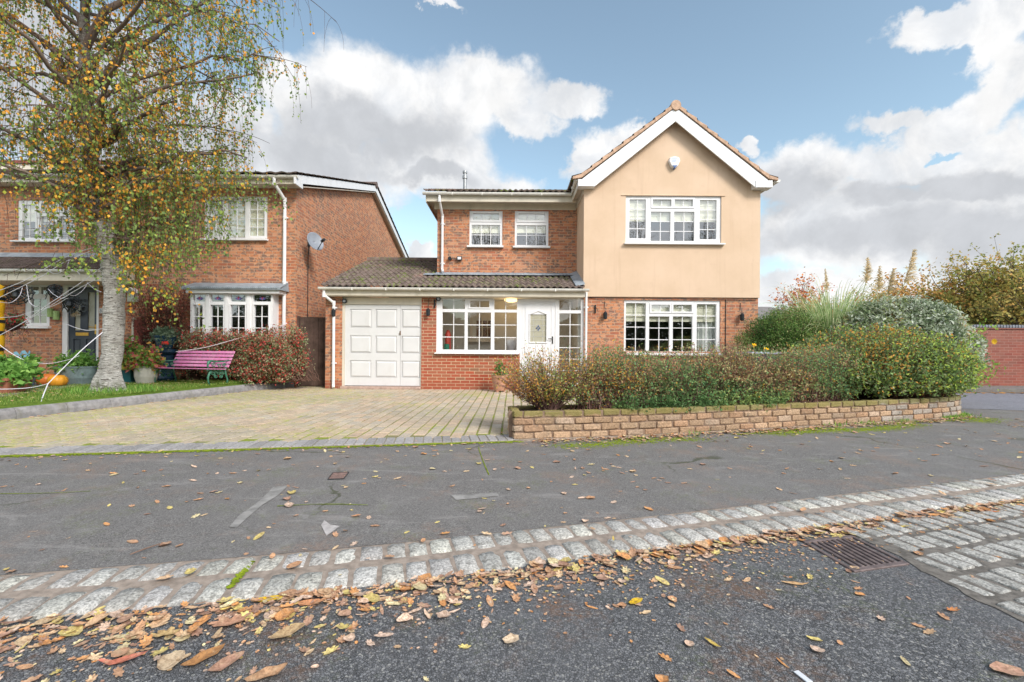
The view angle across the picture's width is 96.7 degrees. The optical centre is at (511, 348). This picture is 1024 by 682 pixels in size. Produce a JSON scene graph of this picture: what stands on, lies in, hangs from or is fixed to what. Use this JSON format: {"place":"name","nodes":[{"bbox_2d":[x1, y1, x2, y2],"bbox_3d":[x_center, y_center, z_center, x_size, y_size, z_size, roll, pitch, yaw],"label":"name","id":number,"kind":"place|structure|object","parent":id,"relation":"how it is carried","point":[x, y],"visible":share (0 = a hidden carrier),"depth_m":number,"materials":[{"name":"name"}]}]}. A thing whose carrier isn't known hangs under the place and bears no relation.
{"place":"outdoors","nodes":[
{"label":"outdoors","id":0,"kind":"place"},
{"bbox_2d":[0,285,5,354],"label":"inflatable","id":1,"kind":"object","parent":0,"point":[2,324],"visible":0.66,"depth_m":8.96,"materials":[{"name":"plastic"}]},
{"bbox_2d":[0,382,88,396],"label":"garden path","id":2,"kind":"structure","parent":0,"point":[34,389],"depth_m":8.28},
{"bbox_2d":[0,351,24,364],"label":"leafy pot","id":3,"kind":"object","parent":2,"relation":"on","point":[3,358],"visible":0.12,"depth_m":8.61,"materials":[{"name":"green plant"}]},
{"bbox_2d":[0,362,34,392],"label":"terracotta trough","id":4,"kind":"object","parent":2,"relation":"on","point":[13,376],"visible":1,"depth_m":7.62,"materials":[{"name":"green plant"}]},
{"bbox_2d":[6,356,45,389],"bbox_3d":[-8.870,0.439,8.273,0.562,0.618,0.537,0,0,0],"label":"plant pot","id":5,"kind":"object","parent":2,"relation":"on","point":[38,370],"visible":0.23,"depth_m":8.28,"materials":[{"name":"green ceramic"}]},
{"bbox_2d":[10,353,49,385],"bbox_3d":[-9.596,0.407,9.053,0.459,0.671,0.433,0,0,0],"label":"blue pot","id":6,"kind":"object","parent":2,"relation":"on","point":[38,359],"visible":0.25,"depth_m":9.03,"materials":[{"name":"ceramic"}]},
{"bbox_2d":[36,371,54,384],"bbox_3d":[-9.454,0.598,9.250,0.344,0.292,0.346,0,0,0],"label":"pumpkin","id":7,"kind":"object","parent":2,"relation":"on","point":[43,380],"visible":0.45,"depth_m":9.12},
{"bbox_2d":[46,373,68,385],"bbox_3d":[-9.037,0.610,9.050,0.316,0.275,0.318,0,0,0],"label":"pumpkin","id":8,"kind":"object","parent":2,"relation":"on","point":[60,380],"visible":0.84,"depth_m":8.97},
{"bbox_2d":[46,347,99,383],"bbox_3d":[-9.217,0.336,9.634,0.986,0.819,0.796,0,0,0],"label":"planter tub","id":9,"kind":"object","parent":2,"relation":"on","point":[81,368],"visible":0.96,"depth_m":9.45,"materials":[{"name":"green plant"}]},
{"bbox_2d":[131,317,170,374],"bbox_3d":[-8.734,-0.003,11.020,0.914,1.504,0.060,0,0,0],"label":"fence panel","id":10,"kind":"object","parent":2,"relation":"on","point":[133,330],"visible":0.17,"depth_m":11.00,"materials":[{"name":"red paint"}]},
{"bbox_2d":[0,379,285,408],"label":"lawn","id":11,"kind":"structure","parent":0,"point":[32,403],"depth_m":7.60,"materials":[{"name":"green plant"}]},
{"bbox_2d":[52,382,165,394],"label":"tree foot grass","id":12,"kind":"object","parent":11,"relation":"on","point":[82,389],"visible":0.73,"depth_m":7.85,"materials":[{"name":"green plant"}]},
{"bbox_2d":[121,335,144,382],"bbox_3d":[-8.399,0.224,9.974,0.715,1.055,0.755,0,0,0],"label":"teal pot","id":13,"kind":"object","parent":11,"relation":"on","point":[128,376],"visible":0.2,"depth_m":9.88,"materials":[{"name":"ceramic"}]},
{"bbox_2d":[121,342,167,383],"bbox_3d":[-7.978,0.299,9.890,0.910,0.910,0.792,0,0,0],"label":"white pot","id":14,"kind":"object","parent":11,"relation":"on","point":[143,363],"visible":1,"depth_m":9.75,"materials":[{"name":"green plant"}]},
{"bbox_2d":[155,349,177,380],"bbox_3d":[-8.157,0.384,10.750,0.440,0.738,0.440,0,0,0],"label":"blue pedestal","id":15,"kind":"object","parent":11,"relation":"on","point":[169,354],"visible":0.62,"depth_m":10.63,"materials":[{"name":"ceramic"}]},
{"bbox_2d":[145,325,183,350],"bbox_3d":[-8.159,-0.230,10.749,0.899,0.677,0.855,0,0,0],"label":"blue urn","id":16,"kind":"object","parent":15,"relation":"on","point":[164,337],"visible":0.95,"depth_m":10.61,"materials":[{"name":"ceramic"}]},
{"bbox_2d":[0,0,343,391],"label":"birch tree","id":17,"kind":"object","parent":11,"relation":"on","point":[82,87],"visible":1,"depth_m":7.82,"materials":[{"name":"green plant"}]},
{"bbox_2d":[0,247,102,400],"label":"cobweb","id":18,"kind":"object","parent":17,"relation":"attached to","point":[46,308],"visible":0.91,"depth_m":8.25},
{"bbox_2d":[3,284,35,304],"bbox_3d":[-9.780,-1.064,8.977,0.680,0.420,0.129,0,0,0],"label":"spider web ornament","id":19,"kind":"object","parent":18,"relation":"attached to","point":[15,294],"visible":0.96,"depth_m":8.98,"materials":[{"name":"plastic"}]},
{"bbox_2d":[45,284,63,299],"bbox_3d":[-9.240,-1.145,9.177,0.352,0.322,0.129,0,0,0],"label":"spider web ornament","id":20,"kind":"object","parent":18,"relation":"attached to","point":[57,291],"visible":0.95,"depth_m":9.17,"materials":[{"name":"plastic"}]},
{"bbox_2d":[61,293,80,313],"bbox_3d":[-8.711,-0.883,8.977,0.356,0.418,0.128,0,0,0],"label":"spider web ornament","id":21,"kind":"object","parent":18,"relation":"attached to","point":[70,302],"visible":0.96,"depth_m":8.97,"materials":[{"name":"plastic"}]},
{"bbox_2d":[154,351,234,384],"bbox_3d":[-6.999,0.412,10.012,1.600,0.716,0.667,0,0,14],"label":"garden bench","id":22,"kind":"object","parent":11,"relation":"on","point":[211,362],"visible":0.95,"depth_m":10.14,"materials":[{"name":"pink wood"}]},
{"bbox_2d":[176,323,286,351],"bbox_3d":[-6.527,-0.275,10.657,2.263,0.729,0.171,0,0,-22],"label":"cobweb rope","id":23,"kind":"object","parent":22,"relation":"attached to","point":[226,341],"visible":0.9,"depth_m":10.56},
{"bbox_2d":[176,321,319,385],"bbox_3d":[-6.280,0.125,10.597,3.381,1.624,1.109,0,0,0],"label":"cotoneaster bush","id":24,"kind":"object","parent":11,"relation":"on","point":[267,357],"visible":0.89,"depth_m":10.62,"materials":[{"name":"red plant"}]},
{"bbox_2d":[0,385,748,448],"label":"driveway","id":25,"kind":"structure","parent":0,"point":[214,409],"depth_m":6.28,"materials":[{"name":"beige brick"}]},
{"bbox_2d":[296,316,325,386],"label":"wooden gate","id":26,"kind":"structure","parent":25,"relation":"on","point":[315,328],"depth_m":11.41,"materials":[{"name":"brown wood"}]},
{"bbox_2d":[491,359,507,391],"bbox_3d":[-0.277,0.615,10.445,0.414,0.767,0.418,0,0,-42],"label":"terracotta pot","id":27,"kind":"object","parent":25,"relation":"on","point":[498,369],"visible":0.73,"depth_m":10.35,"materials":[{"name":"orange ceramic"}]},
{"bbox_2d":[0,385,1023,574],"bbox_3d":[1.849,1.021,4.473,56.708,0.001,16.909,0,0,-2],"label":"pavement","id":28,"kind":"structure","parent":0,"point":[420,503],"depth_m":3.35,"materials":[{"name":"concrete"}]},
{"bbox_2d":[0,491,81,493],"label":"pavement joint","id":29,"kind":"object","parent":28,"relation":"on","point":[30,493],"visible":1,"depth_m":3.08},
{"bbox_2d":[130,543,159,554],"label":"twig","id":30,"kind":"object","parent":28,"relation":"on","point":[144,549],"visible":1,"depth_m":2.21,"materials":[{"name":"wood"}]},
{"bbox_2d":[0,381,293,419],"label":"lawn kerb","id":31,"kind":"structure","parent":28,"relation":"on","point":[29,411],"depth_m":7.52,"materials":[{"name":"grey concrete"}]},
{"bbox_2d":[0,160,408,386],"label":"neighbour house","id":32,"kind":"structure","parent":28,"relation":"on","point":[266,273],"depth_m":11.30,"materials":[{"name":"brick"}]},
{"bbox_2d":[4,298,35,343],"bbox_3d":[-11.612,-0.762,10.597,0.782,1.468,0.590,0,0,-18],"label":"hanging basket","id":33,"kind":"object","parent":32,"relation":"hanging from","point":[12,321],"visible":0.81,"depth_m":10.57,"materials":[{"name":"red plant"}]},
{"bbox_2d":[20,285,50,328],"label":"window","id":34,"kind":"structure","parent":32,"relation":"in","point":[29,307],"depth_m":11.32,"materials":[{"name":"white plastic"}]},
{"bbox_2d":[10,200,76,242],"bbox_3d":[-11.581,-3.156,11.311,1.590,1.051,0.202,0,0,0],"label":"window","id":35,"kind":"structure","parent":32,"relation":"in","point":[33,216],"depth_m":11.32,"materials":[{"name":"white plastic"}]},
{"bbox_2d":[47,308,53,316],"bbox_3d":[-11.387,-0.882,11.232,0.119,0.211,0.132,0,0,0],"label":"wall planter","id":36,"kind":"object","parent":32,"relation":"attached to","point":[50,312],"visible":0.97,"depth_m":11.19,"materials":[{"name":"green ceramic"}]},
{"bbox_2d":[53,311,59,319],"bbox_3d":[-11.242,-0.817,11.232,0.118,0.211,0.132,0,0,0],"label":"wall planter","id":37,"kind":"object","parent":32,"relation":"attached to","point":[56,315],"visible":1,"depth_m":11.19,"materials":[{"name":"green ceramic"}]},
{"bbox_2d":[68,287,96,360],"bbox_3d":[-10.700,-0.427,11.337,0.718,2.200,0.107,0,0,0],"label":"front door","id":38,"kind":"structure","parent":32,"relation":"in","point":[78,338],"depth_m":11.35,"materials":[{"name":"black paint"}]},
{"bbox_2d":[71,299,86,316],"bbox_3d":[-10.762,-1.012,11.248,0.454,0.488,0.111,0,0,0],"label":"door wreath","id":39,"kind":"object","parent":38,"relation":"attached to","point":[77,313],"depth_m":11.26,"materials":[{"name":"plant"}]},
{"bbox_2d":[126,287,138,301],"bbox_3d":[-9.348,-1.327,11.213,0.230,0.348,0.167,0,0,0],"label":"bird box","id":40,"kind":"object","parent":32,"relation":"attached to","point":[129,299],"visible":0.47,"depth_m":11.16,"materials":[{"name":"grey wood"}]},
{"bbox_2d":[125,280,190,356],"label":"climbing shrub","id":41,"kind":"object","parent":32,"relation":"attached to","point":[164,317],"visible":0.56,"depth_m":10.89,"materials":[{"name":"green plant"}]},
{"bbox_2d":[200,196,267,240],"bbox_3d":[-6.859,-3.225,11.311,1.629,1.106,0.202,0,0,0],"label":"window","id":42,"kind":"structure","parent":32,"relation":"in","point":[249,221],"depth_m":11.37,"materials":[{"name":"white plastic"}]},
{"bbox_2d":[189,293,278,375],"bbox_3d":[-6.793,-0.339,11.114,2.098,1.983,0.368,0,0,0],"label":"bow window","id":43,"kind":"structure","parent":32,"relation":"in","point":[250,304],"depth_m":11.02,"materials":[{"name":"white plastic"}]},
{"bbox_2d":[307,232,324,249],"bbox_3d":[-5.057,-2.731,11.688,0.408,0.481,0.904,0,0,-28],"label":"satellite dish","id":44,"kind":"object","parent":32,"relation":"attached to","point":[315,240],"visible":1,"depth_m":11.60,"materials":[{"name":"metal"}]},
{"bbox_2d":[229,485,286,527],"bbox_3d":[-1.607,0.993,2.913,0.096,0.001,0.792,0,0,-9],"label":"pavement patch","id":45,"kind":"object","parent":28,"relation":"on","point":[273,492],"visible":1,"depth_m":2.90,"materials":[{"name":"grey asphalt"}]},
{"bbox_2d":[3,435,513,456],"bbox_3d":[-4.506,1.000,4.307,9.206,0.058,0.400,0,0,-10],"label":"edging haunch","id":46,"kind":"object","parent":28,"relation":"on","point":[488,441],"visible":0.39,"depth_m":4.64,"materials":[{"name":"concrete"}]},
{"bbox_2d":[0,434,517,454],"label":"driveway edging","id":47,"kind":"object","parent":46,"relation":"on","point":[156,447],"visible":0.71,"depth_m":4.61,"materials":[{"name":"grey concrete"}]},
{"bbox_2d":[0,441,517,456],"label":"edge moss","id":48,"kind":"object","parent":46,"relation":"on","point":[232,449],"visible":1,"depth_m":4.42,"materials":[{"name":"green plant"}]},
{"bbox_2d":[321,520,338,535],"bbox_3d":[-1.014,0.997,2.549,0.087,0.001,0.237,0,0,-32],"label":"pavement patch","id":49,"kind":"object","parent":28,"relation":"on","point":[328,528],"visible":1,"depth_m":2.54,"materials":[{"name":"asphalt"}]},
{"bbox_2d":[327,472,348,479],"bbox_3d":[-1.359,0.994,3.560,0.127,0.005,0.196,0,0,-8],"label":"access cover","id":50,"kind":"object","parent":28,"relation":"on","point":[336,475],"visible":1,"depth_m":3.56,"materials":[{"name":"metal"}]},
{"bbox_2d":[452,493,498,499],"bbox_3d":[-0.248,1.003,3.095,0.318,0.001,0.105,0,0,-14],"label":"pavement patch","id":51,"kind":"object","parent":28,"relation":"on","point":[467,496],"visible":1,"depth_m":3.10,"materials":[{"name":"asphalt"}]},
{"bbox_2d":[1,417,979,457],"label":"moss","id":52,"kind":"object","parent":28,"relation":"on","point":[971,418],"visible":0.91,"depth_m":4.55,"materials":[{"name":"green plant"}]},
{"bbox_2d":[0,473,1023,621],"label":"kerb","id":53,"kind":"structure","parent":28,"relation":"on","point":[246,588],"depth_m":2.21,"materials":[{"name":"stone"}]},
{"bbox_2d":[226,561,254,587],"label":"joint moss","id":54,"kind":"object","parent":53,"relation":"on","point":[234,580],"visible":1,"depth_m":1.99,"materials":[{"name":"plant"}]},
{"bbox_2d":[318,100,779,390],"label":"detached house","id":55,"kind":"structure","parent":28,"relation":"on","point":[647,235],"depth_m":10.99,"materials":[{"name":"paint"}]},
{"bbox_2d":[345,304,420,385],"bbox_3d":[-3.119,-0.080,10.990,1.832,1.956,0.071,0,0,0],"label":"garage door","id":56,"kind":"structure","parent":55,"relation":"in","point":[383,342],"depth_m":10.99,"materials":[{"name":"paint"}]},
{"bbox_2d":[444,330,450,349],"bbox_3d":[-1.618,0.215,11.422,0.190,1.353,0.198,0,0,0],"label":"umbrella","id":57,"kind":"object","parent":55,"relation":"in","point":[447,345],"visible":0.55,"depth_m":11.38,"materials":[{"name":"fabric"}]},
{"bbox_2d":[434,298,519,353],"bbox_3d":[-0.831,-0.536,10.950,2.042,1.342,0.180,0,0,0],"label":"window","id":58,"kind":"structure","parent":55,"relation":"in","point":[439,313],"depth_m":10.97,"materials":[{"name":"white plastic"}]},
{"bbox_2d":[468,315,495,341],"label":"inner window","id":59,"kind":"structure","parent":55,"relation":"in","point":[471,316],"depth_m":12.10,"materials":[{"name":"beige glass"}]},
{"bbox_2d":[467,211,503,247],"bbox_3d":[-0.709,-3.182,12.161,0.974,0.986,0.202,0,0,0],"label":"window","id":60,"kind":"structure","parent":55,"relation":"in","point":[491,221],"depth_m":12.17,"materials":[{"name":"white plastic"}]},
{"bbox_2d":[506,338,516,349],"bbox_3d":[0.025,0.150,11.400,0.400,0.880,0.400,0,0,0],"label":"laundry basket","id":61,"kind":"object","parent":55,"relation":"in","point":[511,343],"visible":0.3,"depth_m":11.24,"materials":[{"name":"plastic"}]},
{"bbox_2d":[513,211,549,247],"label":"window","id":62,"kind":"structure","parent":55,"relation":"in","point":[536,221],"depth_m":12.17,"materials":[{"name":"white plastic"}]},
{"bbox_2d":[522,302,554,382],"bbox_3d":[0.644,-0.136,10.973,0.785,1.974,0.105,0,0,0],"label":"front door","id":63,"kind":"structure","parent":55,"relation":"in","point":[538,326],"depth_m":10.98,"materials":[{"name":"white plastic"}]},
{"bbox_2d":[557,299,583,374],"bbox_3d":[1.412,-0.141,11.005,0.620,2.099,0.070,0,0,0],"label":"window","id":64,"kind":"structure","parent":55,"relation":"in","point":[581,311],"depth_m":10.97,"materials":[{"name":"white plastic"}]},
{"bbox_2d":[624,300,720,355],"bbox_3d":[3.892,-0.273,11.058,2.373,1.800,0.297,0,0,0],"label":"window","id":65,"kind":"structure","parent":55,"relation":"in","point":[704,316],"depth_m":11.04,"materials":[{"name":"white plastic"}]},
{"bbox_2d":[624,196,725,244],"bbox_3d":[3.904,-3.085,10.981,2.416,1.184,0.212,0,0,0],"label":"window","id":66,"kind":"structure","parent":55,"relation":"in","point":[695,209],"depth_m":10.99,"materials":[{"name":"white plastic"}]},
{"bbox_2d":[507,394,965,440],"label":"garden wall","id":67,"kind":"structure","parent":28,"relation":"on","point":[563,424],"depth_m":5.57,"materials":[{"name":"brown brick"}]},
{"bbox_2d":[539,417,1008,449],"bbox_3d":[3.893,1.032,5.711,7.635,0.004,0.674,0,0,-17],"label":"pavement moss","id":68,"kind":"object","parent":28,"relation":"on","point":[777,433],"visible":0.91,"depth_m":5.54,"materials":[{"name":"green plant"}]},
{"bbox_2d":[768,267,834,316],"bbox_3d":[9.542,-0.752,14.947,2.012,3.646,1.667,0,0,39],"label":"orange tree","id":69,"kind":"object","parent":28,"relation":"on","point":[801,292],"visible":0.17,"depth_m":14.84,"materials":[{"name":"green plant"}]},
{"bbox_2d":[679,411,981,435],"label":"weeds","id":70,"kind":"object","parent":28,"relation":"on","point":[951,416],"visible":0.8,"depth_m":6.45,"materials":[{"name":"green plant"}]},
{"bbox_2d":[830,276,922,315],"bbox_3d":[27.234,-2.223,33.958,7.945,6.942,6.569,0,0,17],"label":"autumn tree","id":71,"kind":"object","parent":28,"relation":"on","point":[874,289],"visible":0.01,"depth_m":35.07,"materials":[{"name":"orange plant"}]},
{"bbox_2d":[872,265,972,305],"bbox_3d":[28.372,-2.267,30.854,8.012,6.975,7.613,0,0,0],"label":"autumn tree","id":72,"kind":"object","parent":28,"relation":"on","point":[908,292],"visible":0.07,"depth_m":31.03,"materials":[{"name":"orange plant"}]},
{"bbox_2d":[900,233,1015,324],"bbox_3d":[28.926,-3.073,28.984,8.019,8.587,7.118,0,0,0],"label":"autumn tree","id":73,"kind":"object","parent":28,"relation":"on","point":[957,295],"visible":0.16,"depth_m":28.55,"materials":[{"name":"green plant"}]},
{"bbox_2d":[937,242,1023,324],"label":"autumn tree","id":74,"kind":"object","parent":28,"relation":"on","point":[987,290],"visible":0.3,"depth_m":26.77,"materials":[{"name":"green plant"}]},
{"bbox_2d":[965,260,1023,324],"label":"autumn tree","id":75,"kind":"object","parent":28,"relation":"on","point":[1015,316],"visible":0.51,"depth_m":24.41,"materials":[{"name":"yellow plant"}]},
{"bbox_2d":[0,501,1023,681],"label":"road","id":76,"kind":"structure","parent":0,"point":[971,640],"depth_m":1.62,"materials":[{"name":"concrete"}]},
{"bbox_2d":[98,651,146,664],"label":"fallen leaf","id":77,"kind":"object","parent":76,"relation":"on","point":[118,660],"visible":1,"depth_m":1.46,"materials":[{"name":"plant"}]},
{"bbox_2d":[151,626,179,636],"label":"fallen leaf","id":78,"kind":"object","parent":76,"relation":"on","point":[170,630],"visible":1,"depth_m":1.60,"materials":[{"name":"plant"}]},
{"bbox_2d":[157,650,184,669],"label":"fallen leaf","id":79,"kind":"object","parent":76,"relation":"on","point":[166,661],"visible":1,"depth_m":1.46,"materials":[{"name":"plant"}]},
{"bbox_2d":[181,643,224,665],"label":"fallen leaf","id":80,"kind":"object","parent":76,"relation":"on","point":[202,655],"visible":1,"depth_m":1.48,"materials":[{"name":"plant"}]},
{"bbox_2d":[207,651,243,670],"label":"fallen leaf","id":81,"kind":"object","parent":76,"relation":"on","point":[223,663],"visible":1,"depth_m":1.45,"materials":[{"name":"plant"}]},
{"bbox_2d":[208,613,251,626],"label":"fallen leaf","id":82,"kind":"object","parent":76,"relation":"on","point":[224,621],"visible":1,"depth_m":1.67,"materials":[{"name":"plant"}]},
{"bbox_2d":[244,663,286,681],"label":"fallen leaf","id":83,"kind":"object","parent":76,"relation":"on","point":[267,671],"visible":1,"depth_m":1.40,"materials":[{"name":"plant"}]},
{"bbox_2d":[270,623,304,638],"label":"fallen leaf","id":84,"kind":"object","parent":76,"relation":"on","point":[288,630],"visible":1,"depth_m":1.60,"materials":[{"name":"plant"}]},
{"bbox_2d":[298,598,322,604],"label":"fallen leaf","id":85,"kind":"object","parent":76,"relation":"on","point":[305,602],"visible":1,"depth_m":1.80,"materials":[{"name":"plant"}]},
{"bbox_2d":[503,633,518,642],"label":"fallen leaf","id":86,"kind":"object","parent":76,"relation":"on","point":[510,638],"visible":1,"depth_m":1.58,"materials":[{"name":"plant"}]},
{"bbox_2d":[0,379,1023,681],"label":"fallen leaves","id":87,"kind":"object","parent":76,"relation":"on","point":[234,605],"depth_m":1.86,"materials":[{"name":"brown plant"}]},
{"bbox_2d":[629,597,642,603],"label":"fallen leaf","id":88,"kind":"object","parent":76,"relation":"on","point":[634,600],"visible":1,"depth_m":1.82,"materials":[{"name":"plant"}]},
{"bbox_2d":[705,637,720,646],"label":"fallen leaf","id":89,"kind":"object","parent":76,"relation":"on","point":[712,642],"visible":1,"depth_m":1.57,"materials":[{"name":"plant"}]},
{"bbox_2d":[782,581,807,584],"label":"fallen leaf","id":90,"kind":"object","parent":76,"relation":"on","point":[794,582],"visible":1,"depth_m":1.98,"materials":[{"name":"plant"}]},
{"bbox_2d":[793,670,812,681],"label":"plastic scrap","id":91,"kind":"object","parent":76,"relation":"on","point":[802,676],"visible":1,"depth_m":1.41,"materials":[{"name":"plastic"}]},
{"bbox_2d":[802,535,908,572],"bbox_3d":[1.715,1.036,2.290,0.387,0.033,0.331,0,0,-14],"label":"drain grate","id":92,"kind":"object","parent":76,"relation":"on","point":[873,559],"visible":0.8,"depth_m":2.26,"materials":[{"name":"metal"}]},
{"bbox_2d":[842,500,1023,621],"bbox_3d":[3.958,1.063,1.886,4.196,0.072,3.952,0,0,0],"label":"sett paving","id":93,"kind":"structure","parent":76,"relation":"on","point":[1006,572],"depth_m":2.38,"materials":[{"name":"stone"}]},
{"bbox_2d":[947,607,959,610],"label":"fallen leaf","id":94,"kind":"object","parent":76,"relation":"on","point":[953,609],"visible":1,"depth_m":1.78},
{"bbox_2d":[989,661,1023,675],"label":"fallen leaf","id":95,"kind":"object","parent":76,"relation":"on","point":[1006,668],"visible":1,"depth_m":1.45,"materials":[{"name":"plant"}]},
{"bbox_2d":[0,0,1023,310],"label":"sky","id":96,"kind":"structure","parent":0,"point":[888,130],"materials":[{"name":"blue"}]},
{"bbox_2d":[519,380,945,410],"bbox_3d":[3.291,0.751,8.819,8.476,0.001,5.562,0,0,-17],"label":"flower bed","id":97,"kind":"object","parent":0,"point":[859,399],"visible":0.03,"depth_m":5.56,"materials":[{"name":"soil"}]},
{"bbox_2d":[489,340,599,410],"bbox_3d":[0.386,0.318,5.357,1.318,0.837,0.758,0,0,0],"label":"barberry bush","id":98,"kind":"object","parent":97,"relation":"on","point":[549,392],"visible":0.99,"depth_m":5.29,"materials":[{"name":"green plant"}]},
{"bbox_2d":[611,384,792,412],"bbox_3d":[2.434,0.645,5.675,2.749,0.387,0.435,0,0,-17],"label":"ground cover","id":99,"kind":"object","parent":97,"relation":"on","point":[770,400],"visible":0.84,"depth_m":5.60,"materials":[{"name":"green plant"}]},
{"bbox_2d":[562,338,865,409],"bbox_3d":[2.894,0.329,6.056,4.845,0.926,0.749,0,0,-17],"label":"hedge","id":100,"kind":"object","parent":97,"relation":"on","point":[825,382],"visible":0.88,"depth_m":5.85,"materials":[{"name":"green plant"}]},
{"bbox_2d":[736,352,796,375],"bbox_3d":[4.378,0.411,7.850,0.863,0.700,0.500,0,0,0],"label":"storage box","id":101,"kind":"object","parent":97,"relation":"on","point":[766,356],"visible":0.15,"depth_m":7.62,"materials":[{"name":"plastic"}]},
{"bbox_2d":[730,302,833,363],"bbox_3d":[5.982,0.015,9.658,2.597,2.052,1.926,0,0,0],"label":"juniper bush","id":102,"kind":"object","parent":97,"relation":"on","point":[772,330],"visible":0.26,"depth_m":9.42,"materials":[{"name":"green plant"}]},
{"bbox_2d":[759,249,917,341],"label":"pampas grass","id":103,"kind":"object","parent":97,"relation":"on","point":[826,316],"depth_m":9.47,"materials":[{"name":"green plant"}]},
{"bbox_2d":[771,317,1005,400],"bbox_3d":[6.099,0.171,7.352,3.988,1.427,2.148,0,0,0],"label":"rounded shrub","id":104,"kind":"object","parent":97,"relation":"on","point":[911,366],"visible":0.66,"depth_m":6.73,"materials":[{"name":"green plant"}]},
{"bbox_2d":[823,292,991,368],"bbox_3d":[7.732,-0.320,9.121,3.184,1.610,2.066,0,0,0],"label":"oleaster bush","id":105,"kind":"object","parent":97,"relation":"on","point":[936,316],"visible":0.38,"depth_m":8.61,"materials":[{"name":"green plant"}]},
{"bbox_2d":[758,307,790,324],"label":"distant house","id":106,"kind":"structure","parent":0,"point":[765,309],"depth_m":28.80,"materials":[{"name":"brick"}]},
{"bbox_2d":[957,393,1023,409],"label":"side road","id":107,"kind":"structure","parent":0,"point":[1006,401],"depth_m":9.22,"materials":[{"name":"grey asphalt"}]},
{"bbox_2d":[957,385,1023,392],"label":"pavement","id":108,"kind":"structure","parent":0,"point":[994,388],"depth_m":11.16,"materials":[{"name":"concrete"}]},
{"bbox_2d":[973,325,1023,385],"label":"boundary wall","id":109,"kind":"structure","parent":108,"relation":"on","point":[1006,350],"depth_m":12.38,"materials":[{"name":"brick"}]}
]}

